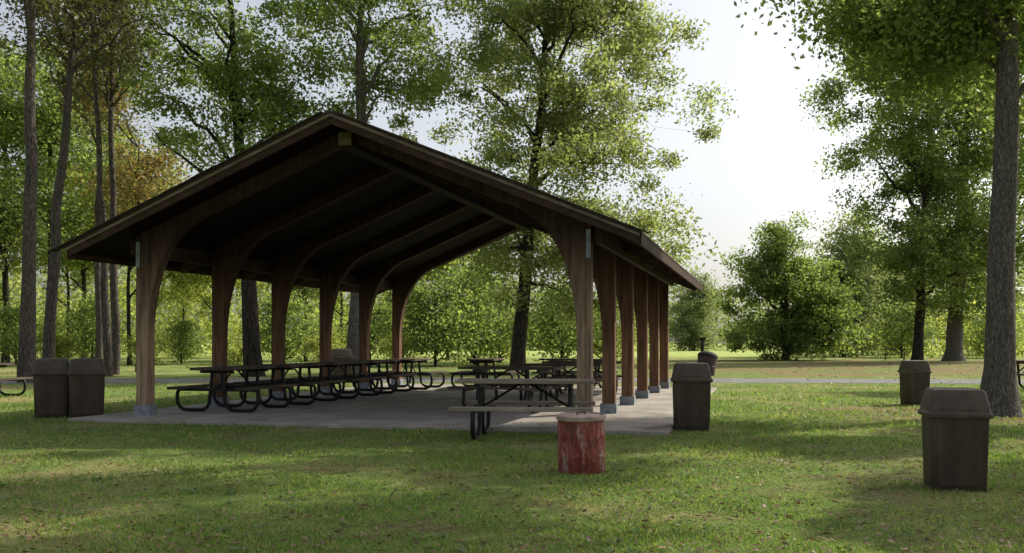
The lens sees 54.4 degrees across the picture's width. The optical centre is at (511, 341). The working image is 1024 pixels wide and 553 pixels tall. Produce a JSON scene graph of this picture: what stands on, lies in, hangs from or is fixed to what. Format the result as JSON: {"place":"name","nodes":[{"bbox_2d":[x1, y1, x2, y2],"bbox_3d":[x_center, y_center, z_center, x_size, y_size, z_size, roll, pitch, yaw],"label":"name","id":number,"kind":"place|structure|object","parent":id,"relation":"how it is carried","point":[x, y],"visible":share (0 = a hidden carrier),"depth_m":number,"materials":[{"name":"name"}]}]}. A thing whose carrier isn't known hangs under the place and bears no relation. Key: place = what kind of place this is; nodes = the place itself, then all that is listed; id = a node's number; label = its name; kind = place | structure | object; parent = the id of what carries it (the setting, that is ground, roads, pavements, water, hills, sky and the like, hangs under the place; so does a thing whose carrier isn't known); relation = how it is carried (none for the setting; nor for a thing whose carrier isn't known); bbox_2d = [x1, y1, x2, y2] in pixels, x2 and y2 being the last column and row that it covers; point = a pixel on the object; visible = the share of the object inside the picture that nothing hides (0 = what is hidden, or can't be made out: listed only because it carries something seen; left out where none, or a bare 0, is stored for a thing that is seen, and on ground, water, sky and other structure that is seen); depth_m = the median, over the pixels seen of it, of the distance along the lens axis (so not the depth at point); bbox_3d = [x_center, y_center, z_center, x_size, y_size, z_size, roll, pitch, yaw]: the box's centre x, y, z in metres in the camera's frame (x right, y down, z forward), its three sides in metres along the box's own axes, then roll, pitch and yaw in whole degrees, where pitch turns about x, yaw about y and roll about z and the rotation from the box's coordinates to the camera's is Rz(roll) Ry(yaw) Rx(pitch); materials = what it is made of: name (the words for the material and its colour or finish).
{"place":"outdoors","nodes":[
{"label":"outdoors","id":0,"kind":"place"},
{"bbox_2d":[0,344,1023,552],"bbox_3d":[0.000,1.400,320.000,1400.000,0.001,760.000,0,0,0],"label":"ground","id":1,"kind":"structure","parent":0,"point":[730,364],"depth_m":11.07,"materials":[{"name":"green plant"}]},
{"bbox_2d":[0,363,32,395],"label":"picnic table","id":2,"kind":"object","parent":1,"relation":"on","point":[13,379],"visible":0.97,"depth_m":25.56,"materials":[{"name":"brown wood"}]},
{"bbox_2d":[0,171,44,300],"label":"woodland tree","id":3,"kind":"object","parent":1,"relation":"on","point":[18,269],"visible":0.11,"depth_m":83.64,"materials":[{"name":"green plant"}]},
{"bbox_2d":[0,40,52,245],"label":"woodland tree","id":4,"kind":"object","parent":1,"relation":"on","point":[9,86],"visible":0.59,"depth_m":53.52,"materials":[{"name":"green plant"}]},
{"bbox_2d":[0,295,68,364],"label":"bush","id":5,"kind":"object","parent":1,"relation":"on","point":[9,329],"visible":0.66,"depth_m":59.14,"materials":[{"name":"green plant"}]},
{"bbox_2d":[31,358,69,417],"bbox_3d":[-8.517,0.855,18.448,0.659,1.089,0.659,0,0,-20],"label":"litter bin","id":6,"kind":"object","parent":1,"relation":"on","point":[51,386],"visible":0.84,"depth_m":18.18,"materials":[{"name":"brown plastic"}]},
{"bbox_2d":[0,0,103,382],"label":"pine tree","id":7,"kind":"object","parent":1,"relation":"on","point":[27,345],"visible":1,"depth_m":33.83,"materials":[{"name":"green plant"}]},
{"bbox_2d":[0,23,104,362],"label":"woodland tree","id":8,"kind":"object","parent":1,"relation":"on","point":[12,236],"visible":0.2,"depth_m":63.46,"materials":[{"name":"green plant"}]},
{"bbox_2d":[36,324,88,359],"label":"bush","id":9,"kind":"object","parent":1,"relation":"on","point":[62,347],"visible":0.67,"depth_m":57.84,"materials":[{"name":"green plant"}]},
{"bbox_2d":[10,173,118,355],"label":"woodland tree","id":10,"kind":"object","parent":1,"relation":"on","point":[44,264],"visible":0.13,"depth_m":85.87,"materials":[{"name":"green plant"}]},
{"bbox_2d":[0,38,144,277],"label":"woodland tree","id":11,"kind":"object","parent":1,"relation":"on","point":[48,141],"visible":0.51,"depth_m":55.18,"materials":[{"name":"green plant"}]},
{"bbox_2d":[0,0,170,357],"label":"pine tree","id":12,"kind":"object","parent":1,"relation":"on","point":[49,331],"visible":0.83,"depth_m":36.88,"materials":[{"name":"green plant"}]},
{"bbox_2d":[66,358,106,417],"bbox_3d":[-7.874,0.855,18.448,0.658,1.089,0.659,0,0,-20],"label":"litter bin","id":13,"kind":"object","parent":1,"relation":"on","point":[86,385],"visible":0.97,"depth_m":18.18,"materials":[{"name":"brown plastic"}]},
{"bbox_2d":[38,286,135,358],"bbox_3d":[-26.939,-1.090,63.672,6.228,5.204,7.407,0,0,-22],"label":"bush","id":14,"kind":"object","parent":1,"relation":"on","point":[87,326],"visible":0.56,"depth_m":63.02,"materials":[{"name":"green plant"}]},
{"bbox_2d":[5,0,171,376],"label":"pine tree","id":15,"kind":"object","parent":1,"relation":"on","point":[107,340],"visible":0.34,"depth_m":39.90,"materials":[{"name":"green plant"}]},
{"bbox_2d":[19,78,166,357],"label":"woodland tree","id":16,"kind":"object","parent":1,"relation":"on","point":[75,282],"visible":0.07,"depth_m":71.92,"materials":[{"name":"green plant"}]},
{"bbox_2d":[63,144,142,290],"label":"woodland tree","id":17,"kind":"object","parent":1,"relation":"on","point":[76,273],"visible":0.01,"depth_m":82.65,"materials":[{"name":"green plant"}]},
{"bbox_2d":[39,0,179,358],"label":"pine tree","id":18,"kind":"object","parent":1,"relation":"on","point":[98,332],"visible":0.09,"depth_m":45.86,"materials":[{"name":"green plant"}]},
{"bbox_2d":[41,0,183,374],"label":"pine tree","id":19,"kind":"object","parent":1,"relation":"on","point":[114,296],"visible":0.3,"depth_m":41.87,"materials":[{"name":"green plant"}]},
{"bbox_2d":[47,126,189,364],"bbox_3d":[-23.201,-5.706,59.921,9.022,14.420,9.018,0,0,19],"label":"woodland tree","id":20,"kind":"object","parent":1,"relation":"on","point":[128,295],"visible":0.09,"depth_m":59.29,"materials":[{"name":"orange plant"}]},
{"bbox_2d":[53,62,192,371],"bbox_3d":[-17.456,-5.897,45.885,6.327,14.796,5.338,0,0,0],"label":"autumn tree","id":21,"kind":"object","parent":1,"relation":"on","point":[140,191],"visible":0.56,"depth_m":45.41,"materials":[{"name":"orange plant"}]},
{"bbox_2d":[120,324,180,365],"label":"bush","id":22,"kind":"object","parent":1,"relation":"on","point":[130,341],"visible":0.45,"depth_m":58.05,"materials":[{"name":"green plant"}]},
{"bbox_2d":[156,312,210,363],"bbox_3d":[-20.666,-0.184,62.197,3.963,3.312,4.713,0,0,-37],"label":"bush","id":23,"kind":"object","parent":1,"relation":"on","point":[185,342],"visible":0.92,"depth_m":61.56,"materials":[{"name":"green plant"}]},
{"bbox_2d":[157,270,211,358],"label":"woodland tree","id":24,"kind":"object","parent":1,"relation":"on","point":[185,296],"visible":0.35,"depth_m":77.56,"materials":[{"name":"green plant"}]},
{"bbox_2d":[166,271,266,321],"bbox_3d":[-18.035,-3.930,61.995,6.763,10.815,6.767,0,0,-40],"label":"woodland tree","id":25,"kind":"object","parent":1,"relation":"on","point":[196,278],"visible":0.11,"depth_m":61.80,"materials":[{"name":"green plant"}]},
{"bbox_2d":[209,330,242,365],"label":"bush","id":26,"kind":"object","parent":1,"relation":"on","point":[237,353],"visible":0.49,"depth_m":55.73,"materials":[{"name":"green plant"}]},
{"bbox_2d":[114,0,350,376],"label":"leaning tree","id":27,"kind":"object","parent":1,"relation":"on","point":[232,83],"visible":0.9,"depth_m":39.28,"materials":[{"name":"green plant"}]},
{"bbox_2d":[256,281,295,318],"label":"woodland tree","id":28,"kind":"object","parent":1,"relation":"on","point":[261,288],"visible":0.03,"depth_m":88.21,"materials":[{"name":"green plant"}]},
{"bbox_2d":[228,289,339,362],"bbox_3d":[-13.980,-1.090,61.731,7.407,5.204,6.228,0,0,38],"label":"bush","id":29,"kind":"object","parent":1,"relation":"on","point":[296,308],"visible":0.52,"depth_m":61.49,"materials":[{"name":"green plant"}]},
{"bbox_2d":[263,283,318,361],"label":"woodland tree","id":30,"kind":"object","parent":1,"relation":"on","point":[307,293],"visible":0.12,"depth_m":69.14,"materials":[{"name":"green plant"}]},
{"bbox_2d":[297,324,346,361],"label":"bush","id":31,"kind":"object","parent":1,"relation":"on","point":[314,344],"visible":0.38,"depth_m":57.79,"materials":[{"name":"green plant"}]},
{"bbox_2d":[334,291,350,347],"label":"woodland tree","id":32,"kind":"object","parent":1,"relation":"on","point":[338,300],"visible":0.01,"depth_m":75.97,"materials":[{"name":"green plant"}]},
{"bbox_2d":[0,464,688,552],"bbox_3d":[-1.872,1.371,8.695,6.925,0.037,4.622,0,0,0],"label":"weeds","id":33,"kind":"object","parent":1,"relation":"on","point":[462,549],"visible":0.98,"depth_m":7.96,"materials":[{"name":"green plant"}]},
{"bbox_2d":[318,294,410,359],"bbox_3d":[-9.373,-0.864,64.192,6.733,4.731,5.662,0,0,23],"label":"bush","id":34,"kind":"object","parent":1,"relation":"on","point":[380,311],"visible":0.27,"depth_m":63.56,"materials":[{"name":"green plant"}]},
{"bbox_2d":[250,0,485,372],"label":"forked tree","id":35,"kind":"object","parent":1,"relation":"on","point":[423,92],"visible":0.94,"depth_m":39.71,"materials":[{"name":"green plant"}]},
{"bbox_2d":[68,384,715,435],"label":"concrete slab","id":36,"kind":"structure","parent":1,"relation":"on","point":[421,409],"depth_m":18.29,"materials":[{"name":"grey concrete"}]},
{"bbox_2d":[167,365,298,412],"bbox_3d":[-5.446,0.917,19.590,1.790,0.852,2.018,0,0,14],"label":"picnic table","id":37,"kind":"object","parent":36,"relation":"on","point":[224,387],"visible":1,"depth_m":19.07,"materials":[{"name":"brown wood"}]},
{"bbox_2d":[233,363,346,404],"bbox_3d":[-4.825,0.917,21.805,1.790,0.852,2.018,0,0,13],"label":"picnic table","id":38,"kind":"object","parent":36,"relation":"on","point":[310,383],"visible":0.87,"depth_m":21.39,"materials":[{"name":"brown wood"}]},
{"bbox_2d":[285,361,387,398],"bbox_3d":[-4.205,0.917,24.020,1.790,0.852,2.018,0,0,16],"label":"picnic table","id":39,"kind":"object","parent":36,"relation":"on","point":[345,364],"visible":0.84,"depth_m":23.76,"materials":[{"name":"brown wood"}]},
{"bbox_2d":[331,359,417,393],"bbox_3d":[-3.633,0.917,26.248,1.790,0.852,2.018,0,0,13],"label":"picnic table","id":40,"kind":"object","parent":36,"relation":"on","point":[377,362],"visible":0.77,"depth_m":25.94,"materials":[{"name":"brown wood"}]},
{"bbox_2d":[49,110,702,414],"bbox_3d":[-1.235,-1.218,23.334,10.532,5.147,14.730,0,0,14],"label":"picnic shelter","id":41,"kind":"object","parent":36,"relation":"on","point":[330,204],"visible":0.88,"depth_m":19.82,"materials":[{"name":"brown wood"}]},
{"bbox_2d":[371,358,446,389],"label":"picnic table","id":42,"kind":"object","parent":36,"relation":"on","point":[406,361],"visible":0.73,"depth_m":27.94,"materials":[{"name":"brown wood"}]},
{"bbox_2d":[449,358,520,386],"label":"picnic table","id":43,"kind":"object","parent":36,"relation":"on","point":[485,361],"visible":0.69,"depth_m":28.05,"materials":[{"name":"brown wood"}]},
{"bbox_2d":[447,366,566,412],"bbox_3d":[-0.003,0.917,19.482,2.018,0.852,1.790,0,0,20],"label":"picnic table","id":44,"kind":"object","parent":36,"relation":"on","point":[543,372],"visible":0.71,"depth_m":19.19,"materials":[{"name":"brown wood"}]},
{"bbox_2d":[509,363,601,400],"bbox_3d":[0.984,0.917,22.119,2.018,0.852,1.790,0,0,9],"label":"picnic table","id":45,"kind":"object","parent":36,"relation":"on","point":[597,381],"visible":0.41,"depth_m":21.90,"materials":[{"name":"brown wood"}]},
{"bbox_2d":[532,358,617,388],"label":"picnic table","id":46,"kind":"object","parent":36,"relation":"on","point":[552,372],"visible":0.46,"depth_m":28.38,"materials":[{"name":"brown wood"}]},
{"bbox_2d":[537,361,621,395],"bbox_3d":[1.802,0.917,24.903,2.018,0.852,1.790,0,0,16],"label":"picnic table","id":47,"kind":"object","parent":36,"relation":"on","point":[558,375],"visible":0.35,"depth_m":24.75,"materials":[{"name":"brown wood"}]},
{"bbox_2d":[371,319,427,364],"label":"bush","id":48,"kind":"object","parent":1,"relation":"on","point":[388,348],"visible":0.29,"depth_m":59.58,"materials":[{"name":"green plant"}]},
{"bbox_2d":[377,277,429,323],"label":"woodland tree","id":49,"kind":"object","parent":1,"relation":"on","point":[388,293],"visible":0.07,"depth_m":75.80,"materials":[{"name":"green plant"}]},
{"bbox_2d":[370,274,513,366],"bbox_3d":[-3.994,-1.316,55.848,8.080,5.677,6.794,0,0,9],"label":"bush","id":50,"kind":"object","parent":1,"relation":"on","point":[415,319],"visible":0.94,"depth_m":55.44,"materials":[{"name":"green plant"}]},
{"bbox_2d":[417,249,484,359],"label":"woodland tree","id":51,"kind":"object","parent":1,"relation":"on","point":[441,268],"visible":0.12,"depth_m":74.42,"materials":[{"name":"green plant"}]},
{"bbox_2d":[423,255,541,364],"bbox_3d":[-2.092,-1.995,60.429,8.492,7.096,10.100,0,0,1],"label":"bush","id":52,"kind":"object","parent":1,"relation":"on","point":[497,328],"visible":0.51,"depth_m":58.61,"materials":[{"name":"green plant"}]},
{"bbox_2d":[459,233,519,355],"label":"woodland tree","id":53,"kind":"object","parent":1,"relation":"on","point":[514,277],"visible":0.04,"depth_m":70.23,"materials":[{"name":"green plant"}]},
{"bbox_2d":[442,292,549,362],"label":"bush","id":54,"kind":"object","parent":1,"relation":"on","point":[508,346],"visible":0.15,"depth_m":65.59,"materials":[{"name":"green plant"}]},
{"bbox_2d":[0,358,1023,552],"bbox_3d":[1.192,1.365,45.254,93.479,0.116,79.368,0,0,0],"label":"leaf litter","id":55,"kind":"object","parent":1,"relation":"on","point":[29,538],"visible":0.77,"depth_m":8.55,"materials":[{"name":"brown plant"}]},
{"bbox_2d":[0,252,1023,357],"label":"thicket","id":56,"kind":"object","parent":1,"relation":"on","point":[937,344],"visible":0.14,"depth_m":92.92,"materials":[{"name":"green plant"}]},
{"bbox_2d":[0,227,1023,350],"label":"distant woods","id":57,"kind":"object","parent":1,"relation":"on","point":[716,322],"visible":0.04,"depth_m":162.59,"materials":[{"name":"green plant"}]},
{"bbox_2d":[448,378,594,440],"bbox_3d":[0.199,0.979,14.620,2.018,0.852,1.790,0,0,6],"label":"picnic table","id":58,"kind":"object","parent":1,"relation":"on","point":[483,405],"visible":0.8,"depth_m":14.35,"materials":[{"name":"grey wood"}]},
{"bbox_2d":[386,0,738,372],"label":"oak tree","id":59,"kind":"object","parent":1,"relation":"on","point":[565,119],"visible":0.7,"depth_m":44.01,"materials":[{"name":"green plant"}]},
{"bbox_2d":[506,273,620,360],"bbox_3d":[2.981,-1.429,59.625,7.077,5.914,8.417,0,0,-14],"label":"bush","id":60,"kind":"object","parent":1,"relation":"on","point":[554,330],"visible":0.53,"depth_m":58.92,"materials":[{"name":"green plant"}]},
{"bbox_2d":[556,411,605,474],"bbox_3d":[0.745,1.086,10.717,0.544,0.668,0.544,-3,3,-40],"label":"steel barrel","id":61,"kind":"object","parent":1,"relation":"on","point":[581,442],"visible":0.95,"depth_m":10.50,"materials":[{"name":"red paint"}]},
{"bbox_2d":[568,304,648,362],"bbox_3d":[6.226,-0.912,63.981,7.176,5.154,5.704,0,0,-21],"label":"bush","id":62,"kind":"object","parent":1,"relation":"on","point":[596,347],"visible":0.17,"depth_m":63.50,"materials":[{"name":"green plant"}]},
{"bbox_2d":[670,363,712,430],"bbox_3d":[2.856,0.870,15.856,0.647,1.060,0.647,0,0,8],"label":"litter bin","id":63,"kind":"object","parent":1,"relation":"on","point":[691,387],"visible":0.98,"depth_m":15.57,"materials":[{"name":"brown plastic"}]},
{"bbox_2d":[669,267,728,350],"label":"pale tree","id":64,"kind":"object","parent":1,"relation":"on","point":[691,329],"visible":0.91,"depth_m":148.33,"materials":[{"name":"green plant"}]},
{"bbox_2d":[697,337,717,375],"bbox_3d":[7.098,0.675,36.271,0.801,1.650,0.798,0,0,0],"label":"tilting barrel","id":65,"kind":"object","parent":1,"relation":"on","point":[709,358],"visible":0.78,"depth_m":35.97,"materials":[{"name":"metal"}]},
{"bbox_2d":[703,209,881,360],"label":"round tree","id":66,"kind":"object","parent":1,"relation":"on","point":[775,274],"visible":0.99,"depth_m":73.65,"materials":[{"name":"green plant"}]},
{"bbox_2d":[774,205,905,356],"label":"pale tree","id":67,"kind":"object","parent":1,"relation":"on","point":[836,246],"visible":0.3,"depth_m":90.44,"materials":[{"name":"green plant"}]},
{"bbox_2d":[734,0,1023,417],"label":"shade tree","id":68,"kind":"object","parent":1,"relation":"on","point":[946,42],"visible":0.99,"depth_m":18.54,"materials":[{"name":"green plant"}]},
{"bbox_2d":[880,349,908,359],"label":"picnic table","id":69,"kind":"object","parent":1,"relation":"on","point":[903,354],"visible":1,"depth_m":74.50,"materials":[{"name":"brown wood"}]},
{"bbox_2d":[855,237,944,354],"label":"pale tree","id":70,"kind":"object","parent":1,"relation":"on","point":[889,279],"visible":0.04,"depth_m":102.72,"materials":[{"name":"green plant"}]},
{"bbox_2d":[857,295,945,357],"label":"bush","id":71,"kind":"object","parent":1,"relation":"on","point":[908,331],"visible":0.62,"depth_m":85.62,"materials":[{"name":"green plant"}]},
{"bbox_2d":[796,0,1023,359],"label":"tree","id":72,"kind":"object","parent":1,"relation":"on","point":[921,250],"visible":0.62,"depth_m":66.89,"materials":[{"name":"green plant"}]},
{"bbox_2d":[898,360,931,404],"bbox_3d":[8.929,0.908,22.078,0.541,0.983,0.541,0,0,-5],"label":"litter bin","id":73,"kind":"object","parent":1,"relation":"on","point":[914,376],"visible":0.91,"depth_m":21.85,"materials":[{"name":"brown plastic"}]},
{"bbox_2d":[880,63,1023,360],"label":"stout tree","id":74,"kind":"object","parent":1,"relation":"on","point":[954,350],"visible":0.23,"depth_m":70.59,"materials":[{"name":"green plant"}]},
{"bbox_2d":[918,387,993,491],"bbox_3d":[4.233,0.928,9.525,0.570,0.964,0.570,0,0,12],"label":"litter bin","id":75,"kind":"object","parent":1,"relation":"on","point":[955,433],"visible":0.96,"depth_m":9.29,"materials":[{"name":"brown plastic"}]},
{"bbox_2d":[941,270,1023,354],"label":"pale tree","id":76,"kind":"object","parent":1,"relation":"on","point":[977,304],"visible":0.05,"depth_m":102.52,"materials":[{"name":"green plant"}]},
{"bbox_2d":[963,305,1023,357],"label":"bush","id":77,"kind":"object","parent":1,"relation":"on","point":[977,339],"visible":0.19,"depth_m":83.81,"materials":[{"name":"green plant"}]},
{"bbox_2d":[1016,360,1023,387],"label":"picnic table","id":78,"kind":"object","parent":1,"relation":"on","point":[1018,362],"visible":0.2,"depth_m":29.64,"materials":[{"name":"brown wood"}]},
{"bbox_2d":[0,378,1023,383],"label":"path","id":79,"kind":"structure","parent":0,"point":[715,380],"depth_m":35.65,"materials":[{"name":"grey concrete"}]},
{"bbox_2d":[331,349,352,382],"bbox_3d":[-5.863,0.822,34.200,0.706,1.157,0.706,0,0,-20],"label":"litter bin","id":80,"kind":"object","parent":79,"relation":"on","point":[341,354],"visible":0.67,"depth_m":33.91,"materials":[{"name":"brown plastic"}]},
{"bbox_2d":[0,0,1023,343],"label":"sky","id":81,"kind":"structure","parent":0,"point":[761,167],"materials":[{"name":"white"}]}
]}

